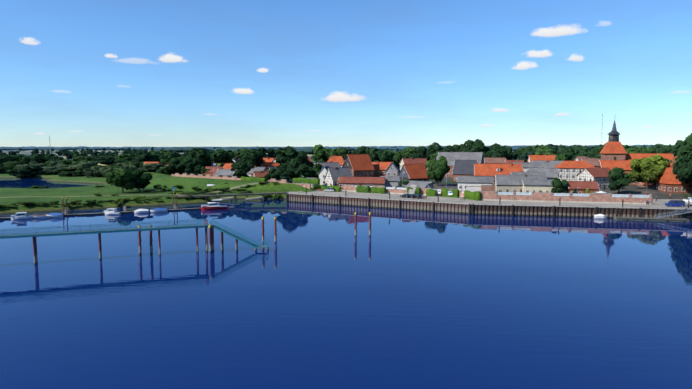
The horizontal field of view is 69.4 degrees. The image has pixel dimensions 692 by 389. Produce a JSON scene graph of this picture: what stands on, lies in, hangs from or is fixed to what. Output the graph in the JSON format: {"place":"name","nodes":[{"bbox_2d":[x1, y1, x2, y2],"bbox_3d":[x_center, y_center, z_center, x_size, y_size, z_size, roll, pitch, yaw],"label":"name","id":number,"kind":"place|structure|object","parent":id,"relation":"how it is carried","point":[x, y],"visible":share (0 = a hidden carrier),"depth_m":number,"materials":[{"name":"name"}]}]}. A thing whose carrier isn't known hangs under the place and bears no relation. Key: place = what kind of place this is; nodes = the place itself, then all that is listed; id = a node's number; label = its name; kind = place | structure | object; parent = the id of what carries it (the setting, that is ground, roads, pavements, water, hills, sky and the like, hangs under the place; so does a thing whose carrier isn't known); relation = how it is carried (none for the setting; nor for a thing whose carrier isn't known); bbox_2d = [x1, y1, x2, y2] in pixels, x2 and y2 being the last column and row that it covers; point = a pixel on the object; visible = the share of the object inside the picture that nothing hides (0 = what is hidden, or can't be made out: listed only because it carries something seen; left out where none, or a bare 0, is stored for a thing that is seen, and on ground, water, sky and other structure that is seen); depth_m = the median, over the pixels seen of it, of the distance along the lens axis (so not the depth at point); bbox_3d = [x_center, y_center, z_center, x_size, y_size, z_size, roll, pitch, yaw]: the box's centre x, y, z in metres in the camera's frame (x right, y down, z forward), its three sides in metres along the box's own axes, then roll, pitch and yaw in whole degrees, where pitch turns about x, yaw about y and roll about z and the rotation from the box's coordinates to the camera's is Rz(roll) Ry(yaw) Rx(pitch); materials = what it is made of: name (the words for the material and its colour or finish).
{"place":"outdoors","nodes":[
{"label":"outdoors","id":0,"kind":"place"},
{"bbox_2d":[0,178,691,388],"bbox_3d":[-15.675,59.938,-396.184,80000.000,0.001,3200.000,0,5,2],"label":"river water","id":1,"kind":"structure","parent":0,"point":[319,296],"depth_m":72.31,"materials":[{"name":"blue liquid"}]},
{"bbox_2d":[11,212,32,219],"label":"cabin boat","id":2,"kind":"object","parent":1,"relation":"in","point":[20,215],"visible":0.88,"depth_m":153.99,"materials":[{"name":"white plastic"}]},
{"bbox_2d":[30,211,49,218],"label":"open boat","id":3,"kind":"object","parent":1,"relation":"in","point":[38,216],"visible":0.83,"depth_m":156.22,"materials":[{"name":"white plastic"}]},
{"bbox_2d":[46,213,64,217],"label":"covered boat","id":4,"kind":"object","parent":1,"relation":"in","point":[54,215],"visible":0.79,"depth_m":158.28,"materials":[{"name":"blue fabric"}]},
{"bbox_2d":[0,193,200,219],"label":"floating docks","id":5,"kind":"object","parent":1,"relation":"on","point":[102,213],"visible":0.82,"depth_m":166.71,"materials":[{"name":"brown wood"}]},
{"bbox_2d":[104,208,121,214],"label":"cabin boat","id":6,"kind":"object","parent":1,"relation":"in","point":[110,211],"visible":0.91,"depth_m":164.70,"materials":[{"name":"white plastic"}]},
{"bbox_2d":[0,219,268,263],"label":"pier walkway","id":7,"kind":"structure","parent":1,"relation":"in","point":[205,225],"depth_m":102.01,"materials":[{"name":"green metal"}]},
{"bbox_2d":[134,209,149,212],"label":"covered boat","id":8,"kind":"object","parent":1,"relation":"in","point":[142,211],"visible":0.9,"depth_m":168.85,"materials":[{"name":"white"}]},
{"bbox_2d":[150,208,168,212],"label":"covered boat","id":9,"kind":"object","parent":1,"relation":"in","point":[156,210],"visible":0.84,"depth_m":170.78,"materials":[{"name":"blue fabric"}]},
{"bbox_2d":[201,199,228,209],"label":"boat","id":10,"kind":"object","parent":1,"relation":"on","point":[212,206],"visible":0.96,"depth_m":177.64,"materials":[{"name":"white"}]},
{"bbox_2d":[137,212,371,253],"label":"mooring posts","id":11,"kind":"object","parent":1,"relation":"in","point":[262,234],"visible":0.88,"depth_m":116.34,"materials":[{"name":"metal"}]},
{"bbox_2d":[592,214,605,218],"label":"boat","id":12,"kind":"object","parent":1,"relation":"on","point":[599,216],"visible":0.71,"depth_m":155.72,"materials":[{"name":"white plastic"}]},
{"bbox_2d":[613,208,691,221],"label":"gangway","id":13,"kind":"object","parent":1,"relation":"on","point":[657,218],"visible":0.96,"depth_m":151.52,"materials":[{"name":"silver metal"}]},
{"bbox_2d":[0,150,691,217],"bbox_3d":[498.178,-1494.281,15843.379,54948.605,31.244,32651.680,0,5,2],"label":"grass","id":14,"kind":"structure","parent":0,"point":[9,196],"depth_m":217.85,"materials":[{"name":"green plant"}]},
{"bbox_2d":[0,165,13,173],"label":"willow tree","id":15,"kind":"object","parent":14,"relation":"on","point":[5,168],"visible":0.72,"depth_m":374.01,"materials":[{"name":"green plant"}]},
{"bbox_2d":[0,155,14,165],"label":"round tree","id":16,"kind":"object","parent":14,"relation":"on","point":[5,158],"visible":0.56,"depth_m":400.12,"materials":[{"name":"green plant"}]},
{"bbox_2d":[6,168,37,177],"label":"round tree","id":17,"kind":"object","parent":14,"relation":"on","point":[22,173],"visible":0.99,"depth_m":352.94,"materials":[{"name":"green plant"}]},
{"bbox_2d":[11,202,33,205],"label":"hedge","id":18,"kind":"object","parent":14,"relation":"on","point":[26,203],"visible":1,"depth_m":172.54,"materials":[{"name":"green plant"}]},
{"bbox_2d":[10,154,46,161],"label":"round tree","id":19,"kind":"object","parent":14,"relation":"on","point":[17,157],"visible":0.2,"depth_m":418.87,"materials":[{"name":"green plant"}]},
{"bbox_2d":[13,164,45,174],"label":"willow tree","id":20,"kind":"object","parent":14,"relation":"on","point":[36,168],"visible":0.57,"depth_m":366.41,"materials":[{"name":"green plant"}]},
{"bbox_2d":[20,154,43,163],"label":"round tree","id":21,"kind":"object","parent":14,"relation":"on","point":[27,159],"visible":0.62,"depth_m":413.30,"materials":[{"name":"green plant"}]},
{"bbox_2d":[41,168,61,174],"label":"willow tree","id":22,"kind":"object","parent":14,"relation":"on","point":[49,172],"visible":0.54,"depth_m":367.97,"materials":[{"name":"green plant"}]},
{"bbox_2d":[44,154,63,159],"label":"round tree","id":23,"kind":"object","parent":14,"relation":"on","point":[50,156],"visible":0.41,"depth_m":444.52,"materials":[{"name":"green plant"}]},
{"bbox_2d":[46,161,64,168],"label":"round tree","id":24,"kind":"object","parent":14,"relation":"on","point":[53,164],"visible":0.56,"depth_m":376.35,"materials":[{"name":"green plant"}]},
{"bbox_2d":[44,159,72,165],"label":"round tree","id":25,"kind":"object","parent":14,"relation":"on","point":[66,162],"visible":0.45,"depth_m":421.82,"materials":[{"name":"green plant"}]},
{"bbox_2d":[55,164,73,170],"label":"round tree","id":26,"kind":"object","parent":14,"relation":"on","point":[60,167],"visible":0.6,"depth_m":371.15,"materials":[{"name":"green plant"}]},
{"bbox_2d":[58,171,83,176],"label":"willow tree","id":27,"kind":"object","parent":14,"relation":"on","point":[74,174],"visible":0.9,"depth_m":347.52,"materials":[{"name":"green plant"}]},
{"bbox_2d":[72,156,93,160],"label":"round tree","id":28,"kind":"object","parent":14,"relation":"on","point":[80,158],"visible":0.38,"depth_m":456.66,"materials":[{"name":"green plant"}]},
{"bbox_2d":[73,161,97,175],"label":"willow tree","id":29,"kind":"object","parent":14,"relation":"on","point":[81,166],"visible":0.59,"depth_m":359.38,"materials":[{"name":"green plant"}]},
{"bbox_2d":[83,166,114,177],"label":"willow tree","id":30,"kind":"object","parent":14,"relation":"on","point":[93,171],"visible":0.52,"depth_m":338.38,"materials":[{"name":"green plant"}]},
{"bbox_2d":[93,155,116,165],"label":"round tree","id":31,"kind":"object","parent":14,"relation":"on","point":[108,160],"visible":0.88,"depth_m":439.01,"materials":[{"name":"green plant"}]},
{"bbox_2d":[100,168,115,176],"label":"willow tree","id":32,"kind":"object","parent":14,"relation":"on","point":[104,171],"visible":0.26,"depth_m":329.80,"materials":[{"name":"green plant"}]},
{"bbox_2d":[106,168,135,192],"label":"round tree","id":33,"kind":"object","parent":14,"relation":"on","point":[121,178],"visible":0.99,"depth_m":220.44,"materials":[{"name":"green plant"}]},
{"bbox_2d":[114,153,135,162],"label":"round tree","id":34,"kind":"object","parent":14,"relation":"on","point":[125,156],"visible":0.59,"depth_m":415.05,"materials":[{"name":"green plant"}]},
{"bbox_2d":[115,158,135,162],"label":"round tree","id":35,"kind":"object","parent":14,"relation":"on","point":[121,161],"visible":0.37,"depth_m":408.53,"materials":[{"name":"green plant"}]},
{"bbox_2d":[115,163,137,171],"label":"willow tree","id":36,"kind":"object","parent":14,"relation":"on","point":[130,167],"visible":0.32,"depth_m":303.10,"materials":[{"name":"green plant"}]},
{"bbox_2d":[125,160,146,167],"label":"round tree","id":37,"kind":"object","parent":14,"relation":"on","point":[136,163],"visible":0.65,"depth_m":350.14,"materials":[{"name":"green plant"}]},
{"bbox_2d":[128,170,152,191],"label":"round tree","id":38,"kind":"object","parent":14,"relation":"on","point":[141,179],"visible":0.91,"depth_m":225.99,"materials":[{"name":"green plant"}]},
{"bbox_2d":[136,151,159,161],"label":"tall tree","id":39,"kind":"object","parent":14,"relation":"on","point":[145,156],"visible":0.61,"depth_m":366.11,"materials":[{"name":"green plant"}]},
{"bbox_2d":[143,163,164,172],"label":"round tree","id":40,"kind":"object","parent":14,"relation":"on","point":[154,167],"visible":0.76,"depth_m":316.75,"materials":[{"name":"green plant"}]},
{"bbox_2d":[151,153,165,162],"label":"round tree","id":41,"kind":"object","parent":14,"relation":"on","point":[160,156],"visible":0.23,"depth_m":379.80,"materials":[{"name":"green plant"}]},
{"bbox_2d":[156,167,181,174],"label":"willow tree","id":42,"kind":"object","parent":14,"relation":"on","point":[160,170],"visible":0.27,"depth_m":310.32,"materials":[{"name":"green plant"}]},
{"bbox_2d":[164,152,180,164],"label":"round tree","id":43,"kind":"object","parent":14,"relation":"on","point":[169,156],"visible":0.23,"depth_m":326.15,"materials":[{"name":"green plant"}]},
{"bbox_2d":[163,158,185,173],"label":"round tree","id":44,"kind":"object","parent":14,"relation":"on","point":[175,165],"visible":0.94,"depth_m":301.02,"materials":[{"name":"green plant"}]},
{"bbox_2d":[183,156,203,175],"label":"round tree","id":45,"kind":"object","parent":14,"relation":"on","point":[193,164],"visible":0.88,"depth_m":283.53,"materials":[{"name":"green plant"}]},
{"bbox_2d":[187,148,211,166],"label":"tall tree","id":46,"kind":"object","parent":14,"relation":"on","point":[200,153],"visible":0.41,"depth_m":299.56,"materials":[{"name":"green plant"}]},
{"bbox_2d":[211,149,234,166],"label":"tall tree","id":47,"kind":"object","parent":14,"relation":"on","point":[219,155],"visible":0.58,"depth_m":299.08,"materials":[{"name":"green plant"}]},
{"bbox_2d":[179,190,289,201],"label":"bushes","id":48,"kind":"object","parent":14,"relation":"on","point":[238,194],"visible":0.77,"depth_m":204.16,"materials":[{"name":"green plant"}]},
{"bbox_2d":[230,161,250,177],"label":"round tree","id":49,"kind":"object","parent":14,"relation":"on","point":[243,168],"visible":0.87,"depth_m":260.84,"materials":[{"name":"green plant"}]},
{"bbox_2d":[239,149,264,168],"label":"tree","id":50,"kind":"object","parent":14,"relation":"on","point":[252,158],"visible":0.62,"depth_m":284.04,"materials":[{"name":"green plant"}]},
{"bbox_2d":[241,176,265,181],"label":"hedge","id":51,"kind":"object","parent":14,"relation":"on","point":[257,179],"visible":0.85,"depth_m":234.44,"materials":[{"name":"green plant"}]},
{"bbox_2d":[259,147,266,157],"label":"conifer tree","id":52,"kind":"object","parent":14,"relation":"on","point":[263,150],"visible":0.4,"depth_m":334.14,"materials":[{"name":"green plant"}]},
{"bbox_2d":[267,148,276,158],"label":"conifer tree","id":53,"kind":"object","parent":14,"relation":"on","point":[271,152],"visible":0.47,"depth_m":338.85,"materials":[{"name":"green plant"}]},
{"bbox_2d":[264,168,281,180],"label":"round tree","id":54,"kind":"object","parent":14,"relation":"on","point":[273,173],"visible":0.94,"depth_m":249.72,"materials":[{"name":"green plant"}]},
{"bbox_2d":[280,173,291,182],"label":"conifer tree","id":55,"kind":"object","parent":14,"relation":"on","point":[285,176],"visible":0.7,"depth_m":237.63,"materials":[{"name":"green plant"}]},
{"bbox_2d":[275,146,307,173],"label":"tall tree","id":56,"kind":"object","parent":14,"relation":"on","point":[287,156],"visible":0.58,"depth_m":259.55,"materials":[{"name":"green plant"}]},
{"bbox_2d":[284,160,307,179],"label":"round tree","id":57,"kind":"object","parent":14,"relation":"on","point":[295,170],"visible":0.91,"depth_m":244.77,"materials":[{"name":"green plant"}]},
{"bbox_2d":[293,178,319,183],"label":"hedge","id":58,"kind":"object","parent":14,"relation":"on","point":[306,180],"visible":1,"depth_m":225.35,"materials":[{"name":"green plant"}]},
{"bbox_2d":[306,168,319,177],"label":"round tree","id":59,"kind":"object","parent":14,"relation":"on","point":[314,172],"visible":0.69,"depth_m":248.78,"materials":[{"name":"green plant"}]},
{"bbox_2d":[304,161,321,175],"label":"round tree","id":60,"kind":"object","parent":14,"relation":"on","point":[309,164],"visible":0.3,"depth_m":260.75,"materials":[{"name":"green plant"}]},
{"bbox_2d":[312,144,337,163],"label":"round tree","id":61,"kind":"object","parent":14,"relation":"on","point":[321,153],"visible":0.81,"depth_m":338.04,"materials":[{"name":"green plant"}]},
{"bbox_2d":[321,185,340,191],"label":"hedge","id":62,"kind":"object","parent":14,"relation":"on","point":[336,188],"visible":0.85,"depth_m":211.25,"materials":[{"name":"green plant"}]},
{"bbox_2d":[0,145,672,153],"bbox_3d":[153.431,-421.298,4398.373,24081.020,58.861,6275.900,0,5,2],"label":"forest trees","id":63,"kind":"object","parent":14,"relation":"on","point":[307,150],"visible":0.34,"depth_m":3122.01,"materials":[{"name":"green plant"}]},
{"bbox_2d":[336,147,355,159],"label":"round tree","id":64,"kind":"object","parent":14,"relation":"on","point":[342,152],"visible":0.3,"depth_m":342.73,"materials":[{"name":"green plant"}]},
{"bbox_2d":[355,146,369,156],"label":"round tree","id":65,"kind":"object","parent":14,"relation":"on","point":[363,150],"visible":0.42,"depth_m":344.57,"materials":[{"name":"green plant"}]},
{"bbox_2d":[356,185,369,192],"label":"hedge","id":66,"kind":"object","parent":14,"relation":"on","point":[362,189],"visible":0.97,"depth_m":206.53,"materials":[{"name":"green plant"}]},
{"bbox_2d":[371,187,385,193],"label":"hedge","id":67,"kind":"object","parent":14,"relation":"on","point":[381,190],"visible":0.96,"depth_m":202.48,"materials":[{"name":"green plant"}]},
{"bbox_2d":[369,147,389,161],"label":"round tree","id":68,"kind":"object","parent":14,"relation":"on","point":[375,154],"visible":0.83,"depth_m":327.61,"materials":[{"name":"green plant"}]},
{"bbox_2d":[172,163,605,199],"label":"street furniture","id":69,"kind":"object","parent":14,"relation":"on","point":[413,190],"visible":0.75,"depth_m":194.70,"materials":[{"name":"metal"}]},
{"bbox_2d":[391,150,408,168],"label":"round tree","id":70,"kind":"object","parent":14,"relation":"on","point":[397,157],"visible":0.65,"depth_m":335.86,"materials":[{"name":"green plant"}]},
{"bbox_2d":[403,146,416,157],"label":"round tree","id":71,"kind":"object","parent":14,"relation":"on","point":[410,151],"visible":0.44,"depth_m":375.63,"materials":[{"name":"green plant"}]},
{"bbox_2d":[172,173,651,204],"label":"brick wall","id":72,"kind":"structure","parent":14,"relation":"on","point":[609,198],"depth_m":172.33,"materials":[{"name":"brick"}]},
{"bbox_2d":[144,151,691,193],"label":"town houses","id":73,"kind":"structure","parent":14,"relation":"on","point":[472,171],"depth_m":238.42,"materials":[{"name":"orange tile"}]},
{"bbox_2d":[415,142,443,160],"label":"round tree","id":74,"kind":"object","parent":14,"relation":"on","point":[425,152],"visible":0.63,"depth_m":363.47,"materials":[{"name":"green plant"}]},
{"bbox_2d":[426,189,436,195],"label":"hedge","id":75,"kind":"object","parent":14,"relation":"on","point":[430,192],"visible":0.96,"depth_m":191.16,"materials":[{"name":"green plant"}]},
{"bbox_2d":[429,149,443,160],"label":"round tree","id":76,"kind":"object","parent":14,"relation":"on","point":[433,156],"visible":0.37,"depth_m":357.13,"materials":[{"name":"green plant"}]},
{"bbox_2d":[426,155,449,185],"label":"round tree","id":77,"kind":"object","parent":14,"relation":"on","point":[438,170],"visible":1,"depth_m":229.18,"materials":[{"name":"green plant"}]},
{"bbox_2d":[436,145,454,151],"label":"round tree","id":78,"kind":"object","parent":14,"relation":"on","point":[448,148],"visible":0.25,"depth_m":354.77,"materials":[{"name":"green plant"}]},
{"bbox_2d":[441,188,458,197],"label":"hedge","id":79,"kind":"object","parent":14,"relation":"on","point":[444,192],"visible":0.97,"depth_m":186.82,"materials":[{"name":"green plant"}]},
{"bbox_2d":[452,144,463,151],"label":"round tree","id":80,"kind":"object","parent":14,"relation":"on","point":[456,147],"visible":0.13,"depth_m":385.46,"materials":[{"name":"green plant"}]},
{"bbox_2d":[464,190,480,200],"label":"hedge","id":81,"kind":"object","parent":14,"relation":"on","point":[474,195],"visible":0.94,"depth_m":177.51,"materials":[{"name":"green plant"}]},
{"bbox_2d":[460,139,487,151],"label":"round tree","id":82,"kind":"object","parent":14,"relation":"on","point":[477,145],"visible":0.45,"depth_m":352.19,"materials":[{"name":"green plant"}]},
{"bbox_2d":[481,150,502,157],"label":"tree","id":83,"kind":"object","parent":14,"relation":"on","point":[490,154],"visible":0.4,"depth_m":317.35,"materials":[{"name":"green plant"}]},
{"bbox_2d":[486,143,507,157],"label":"round tree","id":84,"kind":"object","parent":14,"relation":"on","point":[499,148],"visible":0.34,"depth_m":348.03,"materials":[{"name":"green plant"}]},
{"bbox_2d":[502,146,512,159],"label":"round tree","id":85,"kind":"object","parent":14,"relation":"on","point":[509,156],"visible":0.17,"depth_m":363.08,"materials":[{"name":"green plant"}]},
{"bbox_2d":[514,146,532,158],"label":"round tree","id":86,"kind":"object","parent":14,"relation":"on","point":[523,150],"visible":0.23,"depth_m":366.21,"materials":[{"name":"green plant"}]},
{"bbox_2d":[517,151,533,161],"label":"round tree","id":87,"kind":"object","parent":14,"relation":"on","point":[522,156],"visible":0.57,"depth_m":354.80,"materials":[{"name":"green plant"}]},
{"bbox_2d":[533,148,554,154],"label":"tall tree","id":88,"kind":"object","parent":14,"relation":"on","point":[540,151],"visible":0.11,"depth_m":340.32,"materials":[{"name":"green plant"}]},
{"bbox_2d":[551,177,568,192],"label":"round tree","id":89,"kind":"object","parent":14,"relation":"on","point":[558,185],"visible":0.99,"depth_m":187.51,"materials":[{"name":"green plant"}]},
{"bbox_2d":[554,154,566,160],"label":"round tree","id":90,"kind":"object","parent":14,"relation":"on","point":[560,157],"visible":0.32,"depth_m":293.88,"materials":[{"name":"green plant"}]},
{"bbox_2d":[556,147,574,160],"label":"round tree","id":91,"kind":"object","parent":14,"relation":"on","point":[568,153],"visible":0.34,"depth_m":323.72,"materials":[{"name":"green plant"}]},
{"bbox_2d":[570,146,590,160],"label":"tall tree","id":92,"kind":"object","parent":14,"relation":"on","point":[579,151],"visible":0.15,"depth_m":315.88,"materials":[{"name":"green plant"}]},
{"bbox_2d":[591,143,605,157],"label":"tree","id":93,"kind":"object","parent":14,"relation":"on","point":[595,152],"visible":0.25,"depth_m":282.44,"materials":[{"name":"green plant"}]},
{"bbox_2d":[608,167,630,193],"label":"round tree","id":94,"kind":"object","parent":14,"relation":"on","point":[619,179],"visible":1,"depth_m":194.87,"materials":[{"name":"green plant"}]},
{"bbox_2d":[625,146,654,152],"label":"tree","id":95,"kind":"object","parent":14,"relation":"on","point":[638,149],"visible":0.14,"depth_m":288.81,"materials":[{"name":"green plant"}]},
{"bbox_2d":[627,154,670,188],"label":"tree","id":96,"kind":"object","parent":14,"relation":"on","point":[648,170],"visible":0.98,"depth_m":207.70,"materials":[{"name":"green plant"}]},
{"bbox_2d":[625,153,676,166],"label":"church nave","id":97,"kind":"structure","parent":14,"relation":"on","point":[632,156],"depth_m":257.53,"materials":[{"name":"orange tile"}]},
{"bbox_2d":[653,144,671,152],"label":"tree","id":98,"kind":"object","parent":14,"relation":"on","point":[666,149],"visible":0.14,"depth_m":296.36,"materials":[{"name":"green plant"}]},
{"bbox_2d":[669,138,685,156],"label":"tree","id":99,"kind":"object","parent":14,"relation":"on","point":[674,149],"visible":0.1,"depth_m":255.60,"materials":[{"name":"green plant"}]},
{"bbox_2d":[671,133,691,187],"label":"tree","id":100,"kind":"object","parent":14,"relation":"on","point":[682,169],"visible":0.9,"depth_m":187.47,"materials":[{"name":"green plant"}]},
{"bbox_2d":[687,147,691,180],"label":"tree","id":101,"kind":"object","parent":14,"relation":"on","point":[689,156],"visible":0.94,"depth_m":181.36,"materials":[{"name":"green plant"}]},
{"bbox_2d":[0,0,691,146],"label":"sky","id":102,"kind":"structure","parent":0,"point":[425,72],"materials":[{"name":"blue"}]},
{"bbox_2d":[286,191,691,219],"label":"quay wall","id":103,"kind":"structure","parent":0,"point":[526,210],"depth_m":164.26,"materials":[{"name":"grey concrete"}]},
{"bbox_2d":[293,190,691,208],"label":"quay pavement","id":104,"kind":"structure","parent":0,"point":[659,203],"depth_m":172.86,"materials":[{"name":"grey concrete"}]},
{"bbox_2d":[306,188,689,208],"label":"quay mooring posts","id":105,"kind":"object","parent":104,"relation":"on","point":[500,199],"visible":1,"depth_m":164.24,"materials":[{"name":"metal"}]},
{"bbox_2d":[665,200,684,206],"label":"car","id":106,"kind":"object","parent":104,"relation":"on","point":[670,203],"visible":1,"depth_m":157.27,"materials":[{"name":"blue paint"}]},
{"bbox_2d":[600,114,626,159],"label":"church tower","id":107,"kind":"structure","parent":0,"point":[613,148],"depth_m":258.76,"materials":[{"name":"orange tile"}]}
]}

